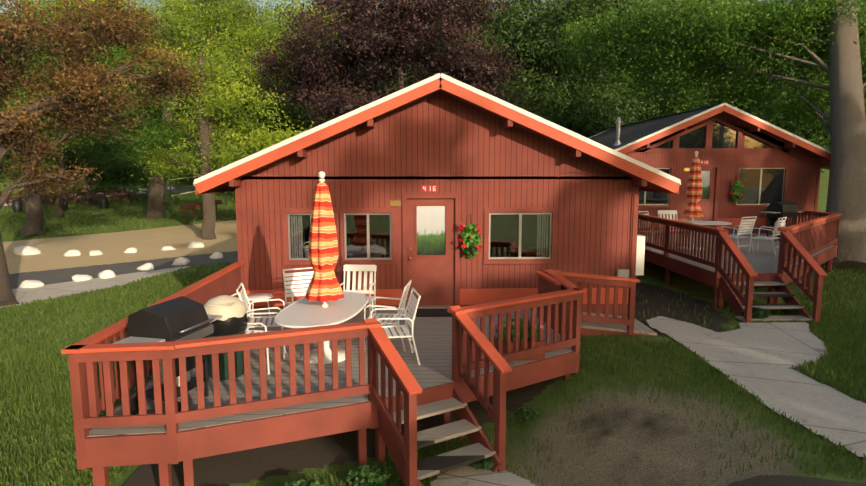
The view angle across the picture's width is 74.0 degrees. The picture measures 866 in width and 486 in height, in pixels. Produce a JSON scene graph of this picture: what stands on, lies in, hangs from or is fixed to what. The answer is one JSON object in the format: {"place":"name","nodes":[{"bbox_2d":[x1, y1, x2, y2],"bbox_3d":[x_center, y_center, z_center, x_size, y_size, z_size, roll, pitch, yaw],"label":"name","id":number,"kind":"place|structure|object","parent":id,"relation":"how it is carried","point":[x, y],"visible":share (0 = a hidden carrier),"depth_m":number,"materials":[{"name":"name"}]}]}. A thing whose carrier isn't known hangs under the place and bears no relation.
{"place":"outdoors","nodes":[
{"label":"outdoors","id":0,"kind":"place"},
{"bbox_2d":[0,272,211,485],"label":"lawn grass","id":1,"kind":"structure","parent":0,"point":[68,318],"depth_m":11.51,"materials":[{"name":"green plant"}]},
{"bbox_2d":[22,187,194,204],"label":"path","id":2,"kind":"structure","parent":0,"point":[146,192],"depth_m":51.03,"materials":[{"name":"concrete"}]},
{"bbox_2d":[0,178,235,201],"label":"bushes","id":3,"kind":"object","parent":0,"point":[105,189],"depth_m":52.49,"materials":[{"name":"green plant"}]},
{"bbox_2d":[0,194,236,316],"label":"lawn grass","id":4,"kind":"structure","parent":0,"point":[84,224],"depth_m":33.22,"materials":[{"name":"green plant"}]},
{"bbox_2d":[9,251,237,288],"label":"road asphalt","id":5,"kind":"structure","parent":0,"point":[46,277],"depth_m":19.62,"materials":[{"name":"grey asphalt"}]},
{"bbox_2d":[171,178,191,194],"bbox_3d":[-15.948,-4.095,39.363,1.121,1.369,7.016,0,7,-2],"label":"volleyball net","id":6,"kind":"object","parent":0,"point":[179,185],"depth_m":37.02,"materials":[{"name":"black fabric"}]},
{"bbox_2d":[204,295,246,320],"bbox_3d":[-2.625,0.785,7.212,0.550,0.255,0.550,0,7,-2],"label":"grill lid","id":7,"kind":"object","parent":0,"point":[226,306],"visible":0.83,"depth_m":7.04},
{"bbox_2d":[122,376,560,485],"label":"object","id":8,"kind":"structure","parent":0,"point":[242,466],"depth_m":6.78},
{"bbox_2d":[291,215,547,257],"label":"curtains","id":9,"kind":"object","parent":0,"point":[538,239],"depth_m":10.83,"materials":[{"name":"fabric"}]},
{"bbox_2d":[290,214,549,257],"bbox_3d":[-0.028,-0.543,15.494,7.200,2.580,9.260,0,7,-2],"label":"cabin interior","id":10,"kind":"object","parent":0,"point":[388,238],"depth_m":13.93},
{"bbox_2d":[417,206,445,254],"bbox_3d":[-0.035,-0.233,10.791,0.540,0.930,0.005,0,7,-2],"label":"door window","id":11,"kind":"structure","parent":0,"point":[431,227],"depth_m":10.79,"materials":[{"name":"clear glass"}]},
{"bbox_2d":[0,0,864,142],"label":"sky","id":12,"kind":"structure","parent":0,"point":[263,4],"materials":[{"name":"white"}]},
{"bbox_2d":[0,143,865,485],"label":"ground","id":13,"kind":"structure","parent":0,"point":[644,443],"depth_m":6.95,"materials":[{"name":"green plant"}]},
{"bbox_2d":[12,197,107,212],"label":"picnic trash barrels","id":14,"kind":"object","parent":13,"relation":"on","point":[17,206],"visible":0.73,"depth_m":39.61,"materials":[{"name":"grey metal"}]},
{"bbox_2d":[5,123,132,218],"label":"green tree","id":15,"kind":"object","parent":13,"relation":"on","point":[95,157],"depth_m":42.13,"materials":[{"name":"green plant"}]},
{"bbox_2d":[0,187,139,207],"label":"bushes","id":16,"kind":"object","parent":13,"relation":"on","point":[118,193],"visible":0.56,"depth_m":44.18,"materials":[{"name":"green plant"}]},
{"bbox_2d":[0,266,189,308],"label":"road concrete apron","id":17,"kind":"object","parent":13,"relation":"on","point":[26,295],"visible":0.81,"depth_m":17.07,"materials":[{"name":"grey concrete"}]},
{"bbox_2d":[0,17,198,237],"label":"copper tree","id":18,"kind":"object","parent":13,"relation":"on","point":[156,123],"depth_m":32.43,"materials":[{"name":"plant"}]},
{"bbox_2d":[48,129,151,206],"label":"green tree","id":19,"kind":"object","parent":13,"relation":"on","point":[134,179],"depth_m":46.18,"materials":[{"name":"green plant"}]},
{"bbox_2d":[0,0,214,306],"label":"copper tree","id":20,"kind":"object","parent":13,"relation":"on","point":[81,47],"depth_m":18.84,"materials":[{"name":"plant"}]},
{"bbox_2d":[3,185,222,287],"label":"white rocks","id":21,"kind":"object","parent":13,"relation":"on","point":[29,250],"visible":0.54,"depth_m":21.96,"materials":[{"name":"white stone"}]},
{"bbox_2d":[3,220,237,273],"bbox_3d":[-13.159,0.100,25.305,10.870,0.577,20.541,5,9,36],"label":"sand court","id":22,"kind":"object","parent":13,"relation":"on","point":[147,244],"visible":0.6,"depth_m":24.56,"materials":[{"name":"beige sand"}]},
{"bbox_2d":[0,147,253,185],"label":"hedge","id":23,"kind":"object","parent":13,"relation":"on","point":[190,180],"depth_m":60.20,"materials":[{"name":"green plant"}]},
{"bbox_2d":[18,0,359,218],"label":"ash tree","id":24,"kind":"object","parent":13,"relation":"on","point":[214,23],"depth_m":38.05,"materials":[{"name":"green plant"}]},
{"bbox_2d":[169,177,226,217],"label":"volleyball posts","id":25,"kind":"object","parent":13,"relation":"on","point":[171,198],"visible":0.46,"depth_m":35.99,"materials":[{"name":"grey metal"}]},
{"bbox_2d":[170,175,200,195],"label":"volleyball net tapes","id":26,"kind":"object","parent":25,"relation":"attached to","point":[182,193],"depth_m":37.17,"materials":[{"name":"white fabric"}]},
{"bbox_2d":[179,200,221,222],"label":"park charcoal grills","id":27,"kind":"object","parent":13,"relation":"on","point":[193,207],"visible":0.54,"depth_m":34.25,"materials":[{"name":"brown metal"}]},
{"bbox_2d":[127,34,313,239],"bbox_3d":[-8.886,-5.096,27.576,12.551,10.423,6.279,4,8,27],"label":"ash tree","id":28,"kind":"object","parent":13,"relation":"on","point":[223,101],"depth_m":27.75,"materials":[{"name":"green plant"}]},
{"bbox_2d":[68,275,657,485],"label":"deck frame rails","id":29,"kind":"object","parent":13,"relation":"on","point":[562,316],"visible":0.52,"depth_m":6.13,"materials":[{"name":"red wood"}]},
{"bbox_2d":[184,266,241,304],"bbox_3d":[-3.528,0.987,9.165,0.025,0.810,3.090,0,7,-2],"label":"deck solid panel","id":30,"kind":"object","parent":29,"relation":"attached to","point":[228,283],"depth_m":9.55,"materials":[{"name":"red wood"}]},
{"bbox_2d":[87,308,572,436],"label":"deck floor","id":31,"kind":"structure","parent":29,"relation":"on","point":[433,338],"depth_m":7.43,"materials":[{"name":"grey wood"}]},
{"bbox_2d":[127,296,211,414],"bbox_3d":[-2.863,1.221,6.280,0.555,1.160,0.740,2,7,13],"label":"barbecue grill","id":32,"kind":"object","parent":31,"relation":"on","point":[168,320],"visible":0.52,"depth_m":6.07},
{"bbox_2d":[112,314,221,343],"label":"deck grill shelves","id":33,"kind":"object","parent":32,"relation":"attached to","point":[130,339],"visible":0.33,"depth_m":5.87,"materials":[{"name":"grey metal"}]},
{"bbox_2d":[160,359,190,386],"bbox_3d":[-2.854,1.351,6.366,0.300,0.440,0.292,0,7,-2],"label":"grill tank","id":34,"kind":"object","parent":32,"relation":"in","point":[177,378],"visible":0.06,"depth_m":6.27,"materials":[{"name":"white metal"}]},
{"bbox_2d":[170,318,213,341],"bbox_3d":[-2.558,0.963,6.196,0.112,0.192,0.660,2,7,13],"label":"grill handle","id":35,"kind":"object","parent":32,"relation":"attached to","point":[204,331],"visible":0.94,"depth_m":6.24,"materials":[{"name":"silver metal"}]},
{"bbox_2d":[206,331,244,379],"bbox_3d":[-2.625,1.318,7.278,0.500,0.720,0.500,0,7,-2],"label":"trash bin","id":36,"kind":"object","parent":31,"relation":"on","point":[223,365],"visible":0.35,"depth_m":7.13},
{"bbox_2d":[209,313,247,335],"bbox_3d":[-2.616,0.991,7.238,0.570,0.220,0.570,0,7,-2],"label":"deck bin bag","id":37,"kind":"object","parent":36,"relation":"in","point":[232,325],"visible":0.52,"depth_m":7.01,"materials":[{"name":"black plastic"}]},
{"bbox_2d":[231,292,285,374],"bbox_3d":[-2.365,1.173,7.579,0.643,0.953,0.577,1,7,6],"label":"chair","id":38,"kind":"object","parent":31,"relation":"on","point":[255,331],"visible":0.27,"depth_m":7.80,"materials":[{"name":"white plastic"}]},
{"bbox_2d":[247,293,272,316],"bbox_3d":[-2.970,1.135,9.765,0.520,0.471,0.520,0,7,-2],"label":"side table","id":39,"kind":"object","parent":31,"relation":"on","point":[259,296],"visible":0.83,"depth_m":9.71,"materials":[{"name":"white plastic"}]},
{"bbox_2d":[236,282,285,352],"bbox_3d":[-2.469,1.077,8.351,0.643,0.953,0.578,-1,7,-12],"label":"chair","id":40,"kind":"object","parent":31,"relation":"on","point":[244,296],"visible":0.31,"depth_m":8.39,"materials":[{"name":"white plastic"}]},
{"bbox_2d":[283,267,313,328],"bbox_3d":[-2.119,0.931,9.520,0.576,0.953,0.643,-4,8,-27],"label":"chair back","id":41,"kind":"object","parent":31,"relation":"on","point":[291,287],"visible":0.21,"depth_m":9.68,"materials":[{"name":"white plastic"}]},
{"bbox_2d":[274,291,368,363],"bbox_3d":[-1.496,1.214,7.995,1.138,0.750,2.068,0,7,-2],"label":"patio table","id":42,"kind":"object","parent":31,"relation":"on","point":[327,355],"visible":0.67,"depth_m":7.87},
{"bbox_2d":[277,292,365,325],"bbox_3d":[-1.496,0.885,7.955,1.066,0.008,1.995,0,7,-2],"label":"patio table","id":43,"kind":"object","parent":42,"relation":"on","point":[303,312],"visible":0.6,"depth_m":7.68,"materials":[{"name":"white plastic"}]},
{"bbox_2d":[318,171,325,303],"bbox_3d":[-1.496,0.301,7.882,0.100,2.550,0.095,0,7,-2],"label":"umbrella pole","id":44,"kind":"object","parent":42,"relation":"in","point":[321,174],"visible":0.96,"depth_m":7.70,"materials":[{"name":"white metal"}]},
{"bbox_2d":[305,182,343,301],"bbox_3d":[-1.496,-0.027,7.841,0.544,1.590,0.544,0,7,-2],"label":"closed patio umbrella","id":45,"kind":"object","parent":31,"relation":"on","point":[324,285],"visible":0.98,"depth_m":7.73,"materials":[{"name":"orange fabric"}]},
{"bbox_2d":[340,264,376,316],"bbox_3d":[-1.298,0.890,9.851,0.580,0.953,0.646,0,7,3],"label":"chair back","id":46,"kind":"object","parent":31,"relation":"on","point":[360,269],"visible":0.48,"depth_m":10.06,"materials":[{"name":"white plastic"}]},
{"bbox_2d":[363,280,411,351],"bbox_3d":[-0.671,1.058,8.507,0.643,0.953,0.577,1,7,6],"label":"chair","id":47,"kind":"object","parent":31,"relation":"on","point":[403,301],"visible":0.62,"depth_m":8.43,"materials":[{"name":"white plastic"}]},
{"bbox_2d":[370,288,420,364],"bbox_3d":[-0.530,1.141,7.835,0.643,0.953,0.578,-1,7,-12],"label":"chair","id":48,"kind":"object","parent":31,"relation":"on","point":[410,318],"visible":0.69,"depth_m":7.85,"materials":[{"name":"white plastic"}]},
{"bbox_2d":[407,309,451,316],"bbox_3d":[-0.011,1.273,10.498,0.920,0.012,0.580,0,7,-2],"label":"doormat","id":49,"kind":"object","parent":31,"relation":"on","point":[432,313],"visible":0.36,"depth_m":10.42,"materials":[{"name":"black rubber"}]},
{"bbox_2d":[494,337,544,360],"bbox_3d":[1.177,1.463,7.977,0.700,0.260,0.260,0,7,-2],"label":"planter box","id":50,"kind":"object","parent":31,"relation":"on","point":[539,356],"visible":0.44,"depth_m":7.85,"materials":[{"name":"red paint"}]},
{"bbox_2d":[494,318,537,342],"bbox_3d":[1.185,1.242,7.954,0.709,0.417,0.329,0,7,-2],"label":"potted plant foliage","id":51,"kind":"object","parent":50,"relation":"in","point":[520,331],"visible":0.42,"depth_m":7.88,"materials":[{"name":"green plant"}]},
{"bbox_2d":[494,317,543,329],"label":"flowers","id":52,"kind":"object","parent":51,"relation":"in","point":[496,325],"visible":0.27,"depth_m":7.86,"materials":[{"name":"pink plant"}]},
{"bbox_2d":[61,262,639,395],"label":"deck rail caps","id":53,"kind":"object","parent":29,"relation":"on","point":[400,369],"visible":0.94,"depth_m":6.23,"materials":[{"name":"red wood"}]},
{"bbox_2d":[239,0,543,129],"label":"purple maple tree","id":54,"kind":"object","parent":13,"relation":"on","point":[411,30],"depth_m":30.81,"materials":[{"name":"purple plant"}]},
{"bbox_2d":[0,0,865,156],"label":"treeline","id":55,"kind":"object","parent":13,"relation":"on","point":[170,23],"depth_m":72.78,"materials":[{"name":"green plant"}]},
{"bbox_2d":[194,78,679,305],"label":"orange cabin trim","id":56,"kind":"structure","parent":13,"relation":"on","point":[473,296],"depth_m":10.10,"materials":[{"name":"orange wood"}]},
{"bbox_2d":[193,73,680,184],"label":"roof edge trim","id":57,"kind":"structure","parent":56,"relation":"attached to","point":[412,87],"depth_m":10.01,"materials":[{"name":"white wood"}]},
{"bbox_2d":[466,214,475,254],"bbox_3d":[0.699,-0.160,10.667,0.200,0.756,0.197,0,7,-2],"label":"basket hook","id":58,"kind":"object","parent":56,"relation":"attached to","point":[470,250],"visible":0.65,"depth_m":10.62,"materials":[{"name":"green plant"}]},
{"bbox_2d":[458,222,481,250],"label":"basket flowers","id":59,"kind":"object","parent":58,"relation":"in","point":[461,240],"visible":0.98,"depth_m":10.56,"materials":[{"name":"red plant"}]},
{"bbox_2d":[460,223,481,258],"bbox_3d":[0.702,-0.035,10.676,0.395,0.684,0.313,0,7,-2],"label":"hanging plant foliage","id":60,"kind":"object","parent":58,"relation":"hanging from","point":[472,231],"visible":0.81,"depth_m":10.60,"materials":[{"name":"green plant"}]},
{"bbox_2d":[430,464,534,485],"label":"slab path","id":61,"kind":"structure","parent":13,"relation":"on","point":[465,475],"depth_m":6.30,"materials":[{"name":"concrete"}]},
{"bbox_2d":[393,307,656,479],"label":"stair treads","id":62,"kind":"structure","parent":13,"relation":"on","point":[446,461],"depth_m":6.50,"materials":[{"name":"grey wood"}]},
{"bbox_2d":[280,307,797,485],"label":"plants","id":63,"kind":"object","parent":13,"relation":"on","point":[367,475],"visible":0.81,"depth_m":6.14,"materials":[{"name":"green plant"}]},
{"bbox_2d":[227,19,865,173],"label":"treeline","id":64,"kind":"object","parent":13,"relation":"on","point":[307,125],"depth_m":49.96,"materials":[{"name":"green plant"}]},
{"bbox_2d":[454,0,685,137],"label":"tree","id":65,"kind":"object","parent":13,"relation":"on","point":[566,10],"depth_m":33.56,"materials":[{"name":"green plant"}]},
{"bbox_2d":[553,0,799,136],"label":"green tree","id":66,"kind":"object","parent":13,"relation":"on","point":[666,109],"depth_m":37.24,"materials":[{"name":"green plant"}]},
{"bbox_2d":[546,0,865,269],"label":"tree","id":67,"kind":"object","parent":13,"relation":"on","point":[795,14],"depth_m":20.88,"materials":[{"name":"green plant"}]},
{"bbox_2d":[618,106,830,227],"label":"orange cabin trim","id":68,"kind":"structure","parent":13,"relation":"on","point":[760,222],"depth_m":18.41,"materials":[{"name":"orange wood"}]},
{"bbox_2d":[589,103,830,153],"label":"roof trim","id":69,"kind":"structure","parent":68,"relation":"attached to","point":[736,109],"depth_m":18.35,"materials":[{"name":"white wood"}]},
{"bbox_3d":[10.047,-1.867,19.004,0.220,0.830,0.209,0,7,-2],"label":"basket hook","id":70,"kind":"object","parent":68,"relation":"attached to","visible":0},
{"bbox_2d":[730,179,743,201],"bbox_3d":[10.046,-1.728,19.006,0.394,0.776,0.362,5,9,35],"label":"wreath foliage","id":71,"kind":"object","parent":70,"relation":"hanging from","point":[737,186],"visible":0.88,"depth_m":18.95,"materials":[{"name":"green plant"}]},
{"bbox_2d":[729,177,745,198],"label":"basket flowers","id":72,"kind":"object","parent":70,"relation":"hanging from","point":[732,182],"visible":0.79,"depth_m":18.92,"materials":[{"name":"red plant"}]},
{"bbox_2d":[637,212,839,322],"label":"deck frame rails","id":73,"kind":"object","parent":13,"relation":"on","point":[813,238],"visible":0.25,"depth_m":12.27,"materials":[{"name":"red wood"}]},
{"bbox_2d":[643,233,833,272],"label":"deck floor","id":74,"kind":"structure","parent":73,"relation":"on","point":[764,259],"depth_m":14.58,"materials":[{"name":"grey wood"}]},
{"bbox_2d":[638,211,662,241],"bbox_3d":[6.077,-0.394,16.105,0.575,0.953,0.643,-4,8,-31],"label":"chair","id":75,"kind":"object","parent":74,"relation":"on","point":[648,224],"visible":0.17,"depth_m":16.29,"materials":[{"name":"white plastic"}]},
{"bbox_2d":[658,210,685,240],"bbox_3d":[6.843,-0.442,16.487,0.580,0.953,0.646,-1,7,-5],"label":"chair","id":76,"kind":"object","parent":74,"relation":"on","point":[667,212],"visible":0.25,"depth_m":16.72,"materials":[{"name":"white plastic"}]},
{"bbox_2d":[682,157,703,216],"bbox_3d":[6.977,-1.496,15.337,0.544,1.590,0.544,0,7,-2],"label":"closed patio umbrella","id":77,"kind":"object","parent":74,"relation":"on","point":[694,194],"visible":1,"depth_m":15.23,"materials":[{"name":"multicoloured fabric"}]},
{"bbox_2d":[677,220,731,249],"bbox_3d":[6.977,-0.226,15.495,1.929,0.750,1.092,0,7,-2],"label":"patio table","id":78,"kind":"object","parent":74,"relation":"on","point":[702,224],"visible":0.35,"depth_m":15.30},
{"bbox_2d":[683,221,728,223],"bbox_3d":[6.977,-0.554,15.454,1.856,0.008,1.020,0,7,-2],"label":"patio table","id":79,"kind":"object","parent":78,"relation":"on","point":[706,222],"visible":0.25,"depth_m":15.38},
{"bbox_2d":[722,216,756,252],"bbox_3d":[7.777,-0.220,14.708,0.576,0.953,0.643,-4,8,-27],"label":"chair","id":80,"kind":"object","parent":74,"relation":"on","point":[739,229],"visible":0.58,"depth_m":14.48,"materials":[{"name":"white plastic"}]},
{"bbox_2d":[749,217,786,255],"bbox_3d":[8.399,-0.186,14.437,0.578,0.953,0.643,-6,9,-41],"label":"chair","id":81,"kind":"object","parent":74,"relation":"on","point":[758,237],"visible":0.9,"depth_m":14.31,"materials":[{"name":"white plastic"}]},
{"bbox_2d":[766,202,797,240],"bbox_3d":[10.536,-0.667,17.378,0.740,1.160,0.555,-3,8,-22],"label":"barbecue grill","id":82,"kind":"object","parent":74,"relation":"on","point":[788,209],"visible":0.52,"depth_m":17.16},
{"bbox_2d":[760,211,803,213],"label":"deck grill shelves","id":83,"kind":"object","parent":82,"relation":"attached to","point":[777,212],"visible":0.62,"depth_m":17.12,"materials":[{"name":"grey metal"}]},
{"bbox_2d":[638,207,841,276],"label":"deck rail caps","id":84,"kind":"object","parent":73,"relation":"on","point":[790,238],"visible":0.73,"depth_m":11.43,"materials":[{"name":"red wood"}]},
{"bbox_2d":[727,281,812,321],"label":"stair treads","id":85,"kind":"object","parent":13,"relation":"on","point":[775,294],"visible":0.73,"depth_m":11.13,"materials":[{"name":"grey wood"}]},
{"bbox_2d":[0,307,865,485],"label":"lawn grass","id":86,"kind":"structure","parent":0,"point":[637,340],"depth_m":7.80,"materials":[{"name":"green plant"}]},
{"bbox_2d":[240,91,633,315],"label":"cabin walls","id":87,"kind":"structure","parent":0,"point":[478,160],"depth_m":10.64,"materials":[{"name":"red wood"}]},
{"bbox_2d":[390,201,400,205],"bbox_3d":[-0.693,-0.736,10.655,0.200,0.100,0.010,0,7,-2],"label":"plaque","id":88,"kind":"object","parent":87,"relation":"attached to","point":[395,203],"visible":1,"depth_m":10.65,"materials":[{"name":"yellow metal"}]},
{"bbox_2d":[288,213,551,307],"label":"cabin window frames","id":89,"kind":"structure","parent":87,"relation":"attached to","point":[390,258],"depth_m":10.79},
{"bbox_2d":[290,214,549,257],"bbox_3d":[-0.227,-0.128,10.796,4.865,0.810,0.006,0,7,-2],"label":"cabin glass","id":90,"kind":"object","parent":89,"relation":"in","point":[387,231],"visible":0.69,"depth_m":10.81,"materials":[{"name":"glass"}]},
{"bbox_2d":[421,185,437,191],"bbox_3d":[-0.058,-1.006,10.640,0.310,0.130,0.012,0,7,-2],"label":"cabin sign","id":91,"kind":"object","parent":87,"relation":"attached to","point":[427,188],"visible":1,"depth_m":10.63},
{"bbox_2d":[235,176,638,307],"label":"house trim","id":92,"kind":"structure","parent":87,"relation":"attached to","point":[435,280],"depth_m":10.77,"materials":[{"name":"wood"}]},
{"bbox_2d":[205,78,668,191],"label":"cabin roof deck","id":93,"kind":"structure","parent":87,"relation":"on","point":[641,183],"depth_m":10.38,"materials":[{"name":"red wood"}]},
{"bbox_2d":[557,171,633,269],"bbox_3d":[3.026,-0.406,10.800,1.439,1.870,0.024,0,7,-2],"label":"electrical conduit","id":94,"kind":"object","parent":87,"relation":"attached to","point":[631,206],"visible":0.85,"depth_m":10.74,"materials":[{"name":"metal"}]},
{"bbox_2d":[617,269,628,277],"bbox_3d":[3.606,0.651,10.929,0.220,0.300,0.070,0,7,-2],"label":"electrical box","id":95,"kind":"object","parent":87,"relation":"attached to","point":[622,272],"visible":0.5,"depth_m":10.89,"materials":[{"name":"grey metal"}]},
{"bbox_2d":[635,235,644,274],"bbox_3d":[3.926,0.228,11.053,0.170,0.750,0.300,0,7,-2],"label":"utility box","id":96,"kind":"object","parent":87,"relation":"attached to","point":[640,253],"visible":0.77,"depth_m":10.90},
{"bbox_2d":[651,122,723,142],"bbox_3d":[9.120,-2.892,23.747,6.960,3.900,9.260,0,7,-2],"label":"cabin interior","id":97,"kind":"object","parent":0,"point":[664,138],"depth_m":19.74,"materials":[{"name":"brown wood"}]},
{"bbox_2d":[701,171,709,198],"bbox_3d":[8.987,-1.927,19.122,0.430,0.930,0.005,0,7,-2],"label":"door window","id":98,"kind":"structure","parent":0,"point":[705,183],"depth_m":19.12,"materials":[{"name":"glass"}]},
{"bbox_2d":[624,113,817,233],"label":"cabin walls","id":99,"kind":"structure","parent":0,"point":[802,183],"depth_m":19.08,"materials":[{"name":"red wood"}]},
{"bbox_2d":[639,168,784,204],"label":"window frames","id":100,"kind":"structure","parent":99,"relation":"attached to","point":[738,175],"depth_m":19.13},
{"bbox_2d":[639,122,783,203],"bbox_3d":[8.970,-2.643,19.034,5.425,2.702,0.014,0,7,-2],"label":"window glass","id":101,"kind":"object","parent":100,"relation":"in","point":[772,179],"visible":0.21,"depth_m":19.11,"materials":[{"name":"clear glass"}]},
{"bbox_2d":[614,118,820,227],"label":"cabin trim","id":102,"kind":"structure","parent":99,"relation":"attached to","point":[708,207],"depth_m":18.98,"materials":[{"name":"red wood"}]},
{"bbox_2d":[642,105,830,165],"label":"cabin roof deck","id":103,"kind":"structure","parent":99,"relation":"on","point":[823,161],"depth_m":18.76,"materials":[{"name":"wood"}]},
{"bbox_2d":[589,103,727,149],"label":"cabin roof shingles","id":104,"kind":"object","parent":103,"relation":"on","point":[632,132],"visible":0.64,"depth_m":21.26,"materials":[{"name":"black"}]},
{"bbox_2d":[613,117,622,145],"bbox_3d":[6.338,-3.772,19.671,0.312,1.050,0.320,0,7,-2],"label":"vent pipe","id":105,"kind":"object","parent":104,"relation":"on","point":[618,121],"visible":0.88,"depth_m":19.60,"materials":[{"name":"silver metal"}]},
{"bbox_2d":[635,264,865,479],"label":"lawn grass","id":106,"kind":"structure","parent":0,"point":[858,297],"depth_m":10.03,"materials":[{"name":"green plant"}]},
{"bbox_2d":[647,316,865,456],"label":"walkway path","id":107,"kind":"structure","parent":0,"point":[759,359],"depth_m":8.20,"materials":[{"name":"concrete"}]},
{"bbox_2d":[727,475,865,485],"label":"dirt patch","id":108,"kind":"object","parent":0,"point":[775,480],"depth_m":5.29,"materials":[{"name":"brown soil"}]}
]}

